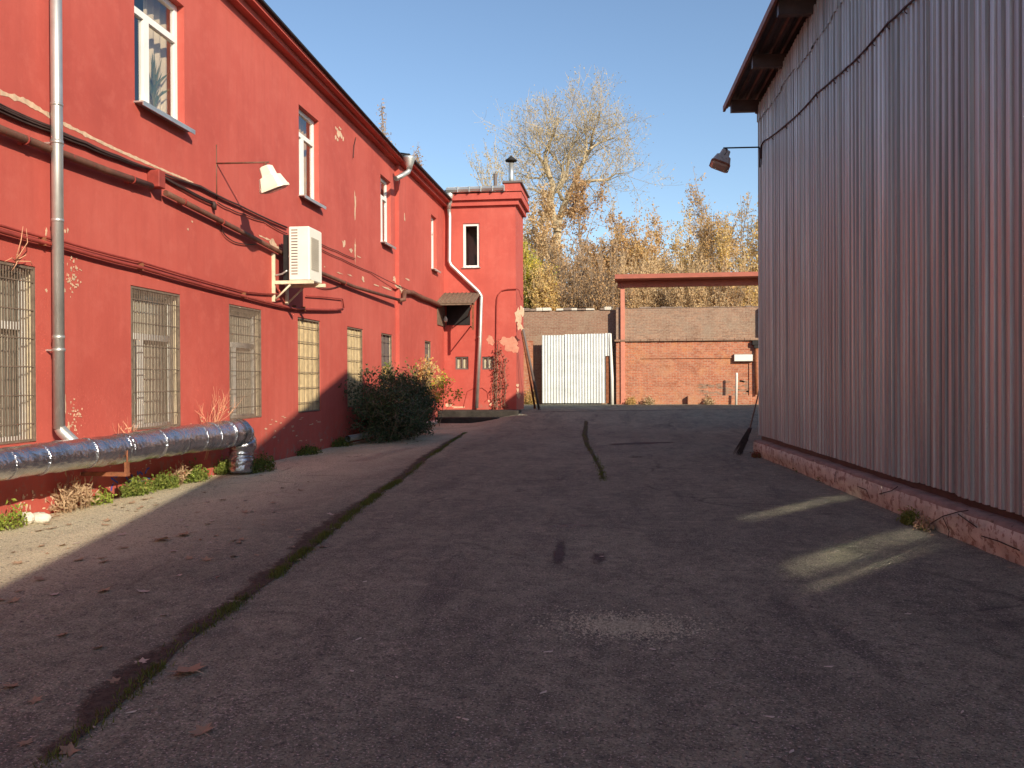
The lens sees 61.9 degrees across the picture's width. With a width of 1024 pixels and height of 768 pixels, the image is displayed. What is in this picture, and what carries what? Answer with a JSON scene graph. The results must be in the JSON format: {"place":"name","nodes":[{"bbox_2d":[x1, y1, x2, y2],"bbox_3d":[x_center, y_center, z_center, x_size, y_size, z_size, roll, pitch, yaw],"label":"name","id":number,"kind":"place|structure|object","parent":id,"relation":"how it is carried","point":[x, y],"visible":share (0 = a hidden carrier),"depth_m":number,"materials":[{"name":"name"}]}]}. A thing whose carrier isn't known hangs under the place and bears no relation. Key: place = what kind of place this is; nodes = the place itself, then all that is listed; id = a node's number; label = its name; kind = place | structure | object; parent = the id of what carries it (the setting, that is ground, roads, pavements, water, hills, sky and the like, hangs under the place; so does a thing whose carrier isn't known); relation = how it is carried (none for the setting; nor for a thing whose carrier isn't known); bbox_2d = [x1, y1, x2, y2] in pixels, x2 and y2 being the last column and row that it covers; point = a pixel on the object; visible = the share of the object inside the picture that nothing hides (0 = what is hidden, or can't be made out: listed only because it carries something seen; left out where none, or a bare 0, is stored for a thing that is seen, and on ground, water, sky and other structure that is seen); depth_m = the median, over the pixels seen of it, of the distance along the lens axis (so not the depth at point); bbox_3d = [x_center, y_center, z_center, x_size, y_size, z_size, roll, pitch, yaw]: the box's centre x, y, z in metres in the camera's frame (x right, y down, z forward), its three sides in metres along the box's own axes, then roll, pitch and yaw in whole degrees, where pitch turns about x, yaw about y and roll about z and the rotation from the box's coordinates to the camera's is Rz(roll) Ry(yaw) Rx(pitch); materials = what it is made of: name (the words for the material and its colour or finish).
{"place":"outdoors","nodes":[
{"label":"outdoors","id":0,"kind":"place"},
{"bbox_2d":[0,404,1023,767],"bbox_3d":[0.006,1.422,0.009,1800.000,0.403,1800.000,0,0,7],"label":"ground","id":1,"kind":"structure","parent":0,"point":[790,572],"depth_m":5.81,"materials":[{"name":"asphalt"}]},
{"bbox_2d":[0,498,29,530],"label":"weed","id":2,"kind":"object","parent":1,"relation":"on","point":[10,515],"visible":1,"depth_m":9.30,"materials":[{"name":"plant"}]},
{"bbox_2d":[18,512,34,524],"bbox_3d":[-5.474,1.518,9.624,0.200,0.162,0.140,0,0,7],"label":"stone","id":3,"kind":"object","parent":1,"relation":"on","point":[30,516],"visible":0.61,"depth_m":9.58,"materials":[{"name":"white stone"}]},
{"bbox_2d":[33,512,50,522],"bbox_3d":[-5.379,1.525,9.705,0.307,0.142,0.162,0,0,7],"label":"stone","id":4,"kind":"object","parent":1,"relation":"on","point":[42,517],"visible":0.81,"depth_m":9.65,"materials":[{"name":"white stone"}]},
{"bbox_2d":[59,742,84,755],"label":"fallen leaf","id":5,"kind":"object","parent":1,"relation":"on","point":[70,751],"visible":1,"depth_m":3.69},
{"bbox_2d":[46,471,101,514],"bbox_3d":[-5.432,1.342,10.576,0.500,0.609,0.819,0,0,7],"label":"dry grass clump","id":6,"kind":"object","parent":1,"relation":"on","point":[70,505],"visible":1,"depth_m":10.51,"materials":[{"name":"plant"}]},
{"bbox_2d":[90,485,117,505],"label":"weed","id":7,"kind":"object","parent":1,"relation":"on","point":[103,497],"visible":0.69,"depth_m":11.11,"materials":[{"name":"plant"}]},
{"bbox_2d":[115,474,153,497],"bbox_3d":[-5.256,1.429,11.895,0.404,0.372,0.725,0,0,7],"label":"weed","id":8,"kind":"object","parent":1,"relation":"on","point":[139,486],"visible":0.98,"depth_m":11.83,"materials":[{"name":"plant"}]},
{"bbox_2d":[144,466,183,491],"bbox_3d":[-5.146,1.427,12.622,0.460,0.408,0.838,0,0,7],"label":"weed","id":9,"kind":"object","parent":1,"relation":"on","point":[163,481],"visible":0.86,"depth_m":12.57,"materials":[{"name":"plant"}]},
{"bbox_2d":[170,460,193,484],"bbox_3d":[-5.113,1.377,13.098,0.404,0.473,0.409,-1,0,-43],"label":"dry grass clump","id":10,"kind":"object","parent":1,"relation":"on","point":[181,470],"visible":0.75,"depth_m":13.10,"materials":[{"name":"plant"}]},
{"bbox_2d":[170,662,205,673],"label":"fallen leaf","id":11,"kind":"object","parent":1,"relation":"on","point":[194,668],"visible":1,"depth_m":4.71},
{"bbox_2d":[180,457,211,483],"bbox_3d":[-5.031,1.390,13.577,0.421,0.459,0.746,0,0,7],"label":"weed","id":12,"kind":"object","parent":1,"relation":"on","point":[195,474],"visible":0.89,"depth_m":13.49,"materials":[{"name":"plant"}]},
{"bbox_2d":[188,722,214,736],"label":"fallen leaf","id":13,"kind":"object","parent":1,"relation":"on","point":[200,730],"visible":1,"depth_m":3.89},
{"bbox_2d":[196,387,242,459],"bbox_3d":[-4.808,0.636,14.023,0.648,1.206,0.722,0,0,7],"label":"dry sapling","id":14,"kind":"object","parent":1,"relation":"on","point":[216,420],"visible":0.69,"depth_m":14.05,"materials":[{"name":"brown plant"}]},
{"bbox_2d":[213,455,233,474],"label":"weed","id":15,"kind":"object","parent":1,"relation":"on","point":[221,468],"visible":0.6,"depth_m":14.51,"materials":[{"name":"plant"}]},
{"bbox_2d":[39,433,462,755],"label":"crack dirt","id":16,"kind":"structure","parent":1,"relation":"on","point":[100,699],"depth_m":4.97,"materials":[{"name":"soil"}]},
{"bbox_2d":[250,451,276,472],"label":"weed","id":17,"kind":"object","parent":1,"relation":"on","point":[263,464],"visible":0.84,"depth_m":14.88,"materials":[{"name":"plant"}]},
{"bbox_2d":[0,0,529,521],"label":"red building","id":18,"kind":"structure","parent":1,"relation":"on","point":[248,80],"depth_m":14.57,"materials":[{"name":"paint"}]},
{"bbox_2d":[0,261,35,444],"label":"window","id":19,"kind":"structure","parent":18,"relation":"in","point":[17,285],"depth_m":9.92,"materials":[{"name":"white plastic"}]},
{"bbox_2d":[6,228,31,269],"bbox_3d":[-5.599,-1.535,9.651,0.096,0.529,0.440,0,0,7],"label":"dead sprig","id":20,"kind":"object","parent":18,"relation":"attached to","point":[16,259],"visible":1,"depth_m":9.70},
{"bbox_2d":[44,0,78,439],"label":"drainpipe","id":21,"kind":"object","parent":18,"relation":"attached to","point":[60,428],"visible":0.95,"depth_m":10.20,"materials":[{"name":"metal"}]},
{"bbox_2d":[0,419,256,480],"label":"heating pipe","id":22,"kind":"object","parent":18,"relation":"attached to","point":[236,438],"visible":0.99,"depth_m":10.97,"materials":[{"name":"metal"}]},
{"bbox_2d":[137,48,169,106],"bbox_3d":[-5.534,-4.616,13.187,0.220,1.162,0.942,0,0,7],"label":"houseplant","id":23,"kind":"object","parent":18,"relation":"on","point":[154,81],"visible":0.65,"depth_m":13.19,"materials":[{"name":"green plant"}]},
{"bbox_2d":[131,286,180,430],"bbox_3d":[-5.413,-0.368,12.749,0.241,2.070,1.370,0,0,7],"label":"window","id":24,"kind":"structure","parent":18,"relation":"in","point":[155,335],"depth_m":12.84,"materials":[{"name":"white plastic"}]},
{"bbox_2d":[134,0,194,134],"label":"window","id":25,"kind":"structure","parent":18,"relation":"in","point":[155,21],"depth_m":13.44,"materials":[{"name":"white plastic"}]},
{"bbox_2d":[0,224,343,310],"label":"conduit","id":26,"kind":"object","parent":18,"relation":"attached to","point":[42,241],"visible":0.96,"depth_m":12.23,"materials":[{"name":"metal"}]},
{"bbox_2d":[0,103,420,294],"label":"cable bundle","id":27,"kind":"object","parent":18,"relation":"attached to","point":[16,115],"visible":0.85,"depth_m":11.86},
{"bbox_2d":[0,124,441,306],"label":"gas pipe","id":28,"kind":"object","parent":18,"relation":"attached to","point":[155,179],"visible":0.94,"depth_m":12.46,"materials":[{"name":"metal"}]},
{"bbox_2d":[229,304,261,419],"bbox_3d":[-5.028,-0.388,15.774,0.241,2.070,1.370,0,0,7],"label":"window","id":29,"kind":"structure","parent":18,"relation":"in","point":[245,382],"depth_m":15.88,"materials":[{"name":"white plastic"}]},
{"bbox_2d":[216,145,289,199],"bbox_3d":[-4.456,-3.633,14.659,1.228,0.940,0.431,0,0,7],"label":"floodlight","id":30,"kind":"object","parent":18,"relation":"attached to","point":[271,180],"visible":1,"depth_m":14.46,"materials":[{"name":"white metal"}]},
{"bbox_2d":[271,226,325,304],"bbox_3d":[-4.294,-2.380,17.246,0.860,1.490,0.780,0,0,7],"label":"air conditioner","id":31,"kind":"object","parent":18,"relation":"attached to","point":[302,257],"visible":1,"depth_m":16.92,"materials":[{"name":"beige paint"}]},
{"bbox_2d":[298,318,319,412],"bbox_3d":[-4.602,-0.409,18.991,0.173,2.064,1.378,0,0,7],"label":"window","id":32,"kind":"structure","parent":18,"relation":"in","point":[308,330],"depth_m":19.04,"materials":[{"name":"beige paint"}]},
{"bbox_2d":[299,110,325,209],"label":"window","id":33,"kind":"structure","parent":18,"relation":"in","point":[305,122],"depth_m":19.54,"materials":[{"name":"white plastic"}]},
{"bbox_2d":[347,327,362,406],"bbox_3d":[-4.183,-0.431,22.280,0.173,2.064,1.348,0,0,7],"label":"window","id":34,"kind":"structure","parent":18,"relation":"in","point":[354,336],"depth_m":22.31,"materials":[{"name":"beige paint"}]},
{"bbox_2d":[381,333,391,387],"bbox_3d":[-3.778,-0.450,25.283,0.128,2.062,1.187,0,0,7],"label":"window","id":35,"kind":"structure","parent":18,"relation":"in","point":[386,340],"depth_m":25.44,"materials":[{"name":"glass"}]},
{"bbox_2d":[380,177,395,249],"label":"window","id":36,"kind":"structure","parent":18,"relation":"in","point":[383,199],"depth_m":25.66,"materials":[{"name":"white plastic"}]},
{"bbox_2d":[394,155,414,180],"bbox_3d":[-3.181,-6.360,25.253,0.353,0.805,0.727,0,0,41],"label":"rainwater hopper","id":37,"kind":"object","parent":18,"relation":"attached to","point":[409,160],"visible":1,"depth_m":25.26,"materials":[{"name":"metal"}]},
{"bbox_2d":[425,341,430,389],"bbox_3d":[-3.040,-0.483,30.129,0.128,2.062,0.987,0,0,7],"label":"window","id":38,"kind":"structure","parent":18,"relation":"in","point":[427,344],"depth_m":30.43,"materials":[{"name":"glass"}]},
{"bbox_2d":[431,217,440,272],"bbox_3d":[-2.866,-5.100,31.139,0.340,2.021,0.980,0,0,7],"label":"window","id":39,"kind":"structure","parent":18,"relation":"in","point":[432,268],"depth_m":31.39,"materials":[{"name":"white plastic"}]},
{"bbox_2d":[437,292,479,329],"bbox_3d":[-2.002,-2.754,32.041,1.452,1.540,1.498,0,0,7],"label":"awning","id":40,"kind":"object","parent":18,"relation":"attached to","point":[458,308],"visible":0.91,"depth_m":32.44,"materials":[{"name":"brown metal"}]},
{"bbox_2d":[456,357,467,369],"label":"window","id":41,"kind":"structure","parent":18,"relation":"in","point":[461,362],"depth_m":32.93,"materials":[{"name":"beige glass"}]},
{"bbox_2d":[444,190,482,407],"bbox_3d":[-1.842,-3.235,32.634,1.502,8.339,0.420,0,0,7],"label":"drainpipe","id":42,"kind":"object","parent":18,"relation":"attached to","point":[463,277],"visible":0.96,"depth_m":32.54,"materials":[{"name":"metal"}]},
{"bbox_2d":[462,223,480,267],"bbox_3d":[-1.492,-5.304,33.286,0.719,1.719,1.270,0,0,7],"label":"window","id":43,"kind":"structure","parent":18,"relation":"in","point":[471,254],"depth_m":33.72,"materials":[{"name":"white plastic"}]},
{"bbox_2d":[446,185,504,192],"bbox_3d":[-1.389,-7.393,32.347,2.245,0.230,0.170,0,0,7],"label":"gutter","id":44,"kind":"object","parent":18,"relation":"on","point":[469,189],"visible":0.99,"depth_m":32.32,"materials":[{"name":"metal"}]},
{"bbox_2d":[482,357,493,369],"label":"window","id":45,"kind":"structure","parent":18,"relation":"in","point":[486,364],"depth_m":32.80,"materials":[{"name":"beige glass"}]},
{"bbox_2d":[490,339,508,409],"bbox_3d":[-0.466,-0.349,32.499,0.767,2.792,0.339,0,0,7],"label":"vine","id":46,"kind":"object","parent":18,"relation":"attached to","point":[495,404],"visible":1,"depth_m":32.52,"materials":[{"name":"brown plant"}]},
{"bbox_2d":[495,288,521,408],"bbox_3d":[-0.125,-1.348,32.518,1.094,4.584,0.044,0,0,7],"label":"conduit","id":47,"kind":"object","parent":18,"relation":"attached to","point":[496,322],"visible":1,"depth_m":32.55,"materials":[{"name":"metal"}]},
{"bbox_2d":[505,155,516,180],"bbox_3d":[-0.031,-8.251,33.419,0.473,1.401,0.480,0,0,7],"label":"flue","id":48,"kind":"object","parent":18,"relation":"on","point":[510,160],"visible":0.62,"depth_m":33.33,"materials":[{"name":"metal"}]},
{"bbox_2d":[295,442,322,455],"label":"weed","id":49,"kind":"object","parent":1,"relation":"on","point":[311,450],"visible":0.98,"depth_m":18.38,"materials":[{"name":"plant"}]},
{"bbox_2d":[28,423,608,767],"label":"moss grass","id":50,"kind":"structure","parent":1,"relation":"on","point":[304,551],"depth_m":6.21,"materials":[{"name":"plant"}]},
{"bbox_2d":[331,435,355,446],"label":"weed","id":51,"kind":"object","parent":1,"relation":"on","point":[340,442],"visible":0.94,"depth_m":20.55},
{"bbox_2d":[375,99,395,144],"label":"distant tree","id":52,"kind":"object","parent":1,"relation":"on","point":[382,125],"visible":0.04,"depth_m":46.25,"materials":[{"name":"brown plant"}]},
{"bbox_2d":[338,361,443,443],"bbox_3d":[-2.923,0.673,23.187,2.260,2.637,5.328,0,0,7],"label":"dark bush","id":53,"kind":"object","parent":1,"relation":"on","point":[394,407],"visible":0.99,"depth_m":21.74,"materials":[{"name":"green plant"}]},
{"bbox_2d":[345,420,437,441],"bbox_3d":[-3.228,1.282,24.279,0.150,0.173,7.455,0,0,11],"label":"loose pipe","id":54,"kind":"object","parent":1,"relation":"on","point":[355,437],"visible":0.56,"depth_m":21.12,"materials":[{"name":"metal"}]},
{"bbox_2d":[383,359,432,387],"bbox_3d":[-2.968,0.356,24.435,1.327,2.229,1.646,0,0,-16],"label":"sapling","id":55,"kind":"object","parent":1,"relation":"on","point":[387,365],"visible":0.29,"depth_m":24.41,"materials":[{"name":"green plant"}]},
{"bbox_2d":[412,355,447,398],"bbox_3d":[-2.799,0.236,27.895,1.570,2.423,1.112,0,0,25],"label":"sapling","id":56,"kind":"object","parent":1,"relation":"on","point":[421,372],"visible":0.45,"depth_m":27.81,"materials":[{"name":"yellow plant"}]},
{"bbox_2d":[426,371,465,425],"bbox_3d":[-2.360,0.431,29.022,1.564,2.018,1.336,0,0,7],"label":"sapling","id":57,"kind":"object","parent":1,"relation":"on","point":[442,391],"visible":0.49,"depth_m":29.06,"materials":[{"name":"brown plant"}]},
{"bbox_2d":[435,410,521,422],"bbox_3d":[-1.221,1.299,31.842,2.980,0.630,1.746,0,0,7],"label":"loading ledge","id":58,"kind":"object","parent":1,"relation":"on","point":[461,416],"visible":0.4,"depth_m":31.34,"materials":[{"name":"concrete"}]},
{"bbox_2d":[466,137,529,241],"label":"bare tree","id":59,"kind":"object","parent":1,"relation":"on","point":[481,171],"visible":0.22,"depth_m":73.84,"materials":[{"name":"brown plant"}]},
{"bbox_2d":[521,331,535,408],"bbox_3d":[0.658,-0.490,33.613,0.112,3.094,2.726,0,0,12],"label":"leaning pole","id":60,"kind":"object","parent":1,"relation":"on","point":[530,381],"visible":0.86,"depth_m":33.59,"materials":[{"name":"wood"}]},
{"bbox_2d":[524,389,535,404],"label":"weed","id":61,"kind":"object","parent":1,"relation":"on","point":[529,399],"visible":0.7,"depth_m":40.76,"materials":[{"name":"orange plant"}]},
{"bbox_2d":[522,329,540,409],"bbox_3d":[0.745,-0.515,32.714,0.125,3.122,1.462,0,0,28],"label":"leaning pole","id":62,"kind":"object","parent":1,"relation":"on","point":[531,371],"visible":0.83,"depth_m":32.67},
{"bbox_2d":[523,234,559,308],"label":"shrub","id":63,"kind":"object","parent":1,"relation":"on","point":[528,262],"visible":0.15,"depth_m":46.57,"materials":[{"name":"beige plant"}]},
{"bbox_2d":[524,258,566,310],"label":"shrub","id":64,"kind":"object","parent":1,"relation":"on","point":[544,295],"visible":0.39,"depth_m":45.43,"materials":[{"name":"beige plant"}]},
{"bbox_2d":[523,182,573,280],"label":"maple tree","id":65,"kind":"object","parent":1,"relation":"on","point":[546,214],"visible":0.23,"depth_m":55.96,"materials":[{"name":"beige plant"}]},
{"bbox_2d":[553,542,564,562],"bbox_3d":[0.438,1.556,7.900,0.200,0.006,1.554,0,0,7],"label":"asphalt stain","id":66,"kind":"object","parent":1,"relation":"on","point":[559,553],"visible":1,"depth_m":7.84,"materials":[{"name":"asphalt"}]},
{"bbox_2d":[532,260,596,308],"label":"brush shrub","id":67,"kind":"object","parent":1,"relation":"on","point":[570,302],"visible":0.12,"depth_m":46.44,"materials":[{"name":"brown plant"}]},
{"bbox_2d":[543,203,591,283],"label":"distant tree","id":68,"kind":"object","parent":1,"relation":"on","point":[564,241],"visible":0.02,"depth_m":88.74,"materials":[{"name":"beige plant"}]},
{"bbox_2d":[542,333,613,404],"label":"corrugated gate","id":69,"kind":"structure","parent":1,"relation":"on","point":[575,368],"depth_m":40.38,"materials":[{"name":"metal"}]},
{"bbox_2d":[472,65,685,277],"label":"poplar tree","id":70,"kind":"object","parent":1,"relation":"on","point":[586,152],"visible":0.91,"depth_m":61.39,"materials":[{"name":"beige plant"}]},
{"bbox_2d":[527,218,631,307],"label":"bare tree","id":71,"kind":"object","parent":1,"relation":"on","point":[557,259],"visible":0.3,"depth_m":48.70,"materials":[{"name":"brown plant"}]},
{"bbox_2d":[582,421,602,478],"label":"crack dirt","id":72,"kind":"structure","parent":1,"relation":"on","point":[585,442],"depth_m":21.49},
{"bbox_2d":[553,159,658,294],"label":"oak tree","id":73,"kind":"object","parent":1,"relation":"on","point":[582,207],"visible":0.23,"depth_m":56.81,"materials":[{"name":"brown plant"}]},
{"bbox_2d":[570,250,641,309],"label":"brush shrub","id":74,"kind":"object","parent":1,"relation":"on","point":[599,302],"visible":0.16,"depth_m":44.37,"materials":[{"name":"brown plant"}]},
{"bbox_2d":[589,197,650,265],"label":"distant tree","id":75,"kind":"object","parent":1,"relation":"on","point":[613,198],"visible":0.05,"depth_m":92.16,"materials":[{"name":"beige plant"}]},
{"bbox_2d":[590,214,664,307],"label":"aspen tree","id":76,"kind":"object","parent":1,"relation":"on","point":[633,249],"visible":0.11,"depth_m":55.82,"materials":[{"name":"brown plant"}]},
{"bbox_2d":[625,396,636,404],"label":"weed","id":77,"kind":"object","parent":1,"relation":"on","point":[631,400],"visible":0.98,"depth_m":39.75,"materials":[{"name":"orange plant"}]},
{"bbox_2d":[605,250,660,307],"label":"brush shrub","id":78,"kind":"object","parent":1,"relation":"on","point":[646,294],"visible":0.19,"depth_m":45.00,"materials":[{"name":"beige plant"}]},
{"bbox_2d":[523,305,758,404],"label":"brick wall","id":79,"kind":"structure","parent":1,"relation":"on","point":[679,355],"depth_m":40.09,"materials":[{"name":"brick"}]},
{"bbox_2d":[733,354,752,361],"bbox_3d":[10.717,-1.215,39.551,0.866,0.342,0.150,0,0,7],"label":"wall sign","id":80,"kind":"object","parent":79,"relation":"attached to","point":[742,357],"visible":1,"depth_m":39.48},
{"bbox_2d":[752,340,757,394],"bbox_3d":[11.293,-0.757,39.435,0.400,2.508,0.220,0,0,7],"label":"drainpipe","id":81,"kind":"object","parent":79,"relation":"attached to","point":[755,343],"visible":0.73,"depth_m":39.38,"materials":[{"name":"metal"}]},
{"bbox_2d":[612,442,671,444],"bbox_3d":[3.197,1.463,21.011,2.416,0.020,1.071,0,0,-3],"label":"asphalt stain","id":82,"kind":"object","parent":1,"relation":"on","point":[641,443],"visible":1,"depth_m":20.98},
{"bbox_2d":[624,199,667,289],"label":"aspen tree","id":83,"kind":"object","parent":1,"relation":"on","point":[658,238],"visible":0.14,"depth_m":59.89,"materials":[{"name":"beige plant"}]},
{"bbox_2d":[643,395,655,404],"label":"weed","id":84,"kind":"object","parent":1,"relation":"on","point":[648,400],"visible":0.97,"depth_m":39.64,"materials":[{"name":"brown plant"}]},
{"bbox_2d":[627,248,695,306],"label":"brush shrub","id":85,"kind":"object","parent":1,"relation":"on","point":[656,266],"visible":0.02,"depth_m":45.86,"materials":[{"name":"beige plant"}]},
{"bbox_2d":[636,209,696,294],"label":"distant tree","id":86,"kind":"object","parent":1,"relation":"on","point":[666,253],"visible":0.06,"depth_m":85.07,"materials":[{"name":"beige plant"}]},
{"bbox_2d":[638,198,714,292],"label":"aspen tree","id":87,"kind":"object","parent":1,"relation":"on","point":[684,259],"visible":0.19,"depth_m":59.51,"materials":[{"name":"beige plant"}]},
{"bbox_2d":[615,272,757,403],"bbox_3d":[11.448,-2.024,39.483,13.253,6.273,1.450,0,0,7],"label":"canopy frame","id":88,"kind":"object","parent":1,"relation":"on","point":[623,281],"visible":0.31,"depth_m":39.76,"materials":[{"name":"metal"}]},
{"bbox_2d":[655,245,740,306],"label":"brush shrub","id":89,"kind":"object","parent":1,"relation":"on","point":[678,297],"visible":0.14,"depth_m":43.85,"materials":[{"name":"beige plant"}]},
{"bbox_2d":[651,209,754,303],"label":"aspen tree","id":90,"kind":"object","parent":1,"relation":"on","point":[666,260],"visible":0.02,"depth_m":53.80,"materials":[{"name":"beige plant"}]},
{"bbox_2d":[688,213,734,305],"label":"maple tree","id":91,"kind":"object","parent":1,"relation":"on","point":[721,249],"visible":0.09,"depth_m":49.63,"materials":[{"name":"beige plant"}]},
{"bbox_2d":[677,166,757,305],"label":"bare tree","id":92,"kind":"object","parent":1,"relation":"on","point":[707,243],"visible":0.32,"depth_m":52.08,"materials":[{"name":"brown plant"}]},
{"bbox_2d":[684,250,750,306],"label":"brush shrub","id":93,"kind":"object","parent":1,"relation":"on","point":[723,290],"visible":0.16,"depth_m":44.40,"materials":[{"name":"brown plant"}]},
{"bbox_2d":[696,193,757,291],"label":"distant tree","id":94,"kind":"object","parent":1,"relation":"on","point":[732,239],"visible":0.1,"depth_m":86.12,"materials":[{"name":"beige plant"}]},
{"bbox_2d":[711,245,757,306],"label":"brush shrub","id":95,"kind":"object","parent":1,"relation":"on","point":[753,301],"visible":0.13,"depth_m":45.59,"materials":[{"name":"beige plant"}]},
{"bbox_2d":[735,373,737,404],"bbox_3d":[10.290,0.218,39.136,0.135,1.474,0.110,0,0,7],"label":"marker post","id":96,"kind":"object","parent":1,"relation":"on","point":[736,384],"visible":1,"depth_m":39.09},
{"bbox_2d":[728,234,757,286],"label":"distant tree","id":97,"kind":"object","parent":1,"relation":"on","point":[737,249],"visible":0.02,"depth_m":79.60,"materials":[{"name":"beige plant"}]},
{"bbox_2d":[733,390,758,454],"bbox_3d":[5.051,0.569,18.021,1.092,1.820,0.178,-1,0,-37],"label":"broom","id":98,"kind":"object","parent":1,"relation":"on","point":[743,441],"visible":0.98,"depth_m":17.86,"materials":[{"name":"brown wood"}]},
{"bbox_2d":[744,202,757,295],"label":"maple tree","id":99,"kind":"object","parent":1,"relation":"on","point":[754,250],"visible":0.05,"depth_m":50.13,"materials":[{"name":"beige plant"}]},
{"bbox_2d":[723,0,1023,565],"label":"corrugated shed","id":100,"kind":"structure","parent":1,"relation":"on","point":[891,272],"depth_m":10.26,"materials":[{"name":"metal"}]},
{"bbox_2d":[709,146,761,172],"bbox_3d":[4.649,-4.660,17.636,1.106,0.524,0.387,0,0,7],"label":"floodlight","id":101,"kind":"object","parent":100,"relation":"attached to","point":[720,161],"visible":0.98,"depth_m":17.61,"materials":[{"name":"metal"}]},
{"bbox_2d":[760,0,913,158],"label":"power cable","id":102,"kind":"object","parent":100,"relation":"attached to","point":[865,49],"visible":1,"depth_m":12.07,"materials":[{"name":"rubber"}]},
{"bbox_2d":[896,505,920,525],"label":"weed","id":103,"kind":"object","parent":1,"relation":"on","point":[908,517],"visible":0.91,"depth_m":9.33,"materials":[{"name":"plant"}]},
{"bbox_2d":[912,512,935,531],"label":"weed","id":104,"kind":"object","parent":1,"relation":"on","point":[922,523],"visible":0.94,"depth_m":9.01,"materials":[{"name":"brown plant"}]},
{"bbox_2d":[264,0,770,290],"label":"sky","id":105,"kind":"structure","parent":0,"point":[431,63],"materials":[{"name":"blue"}]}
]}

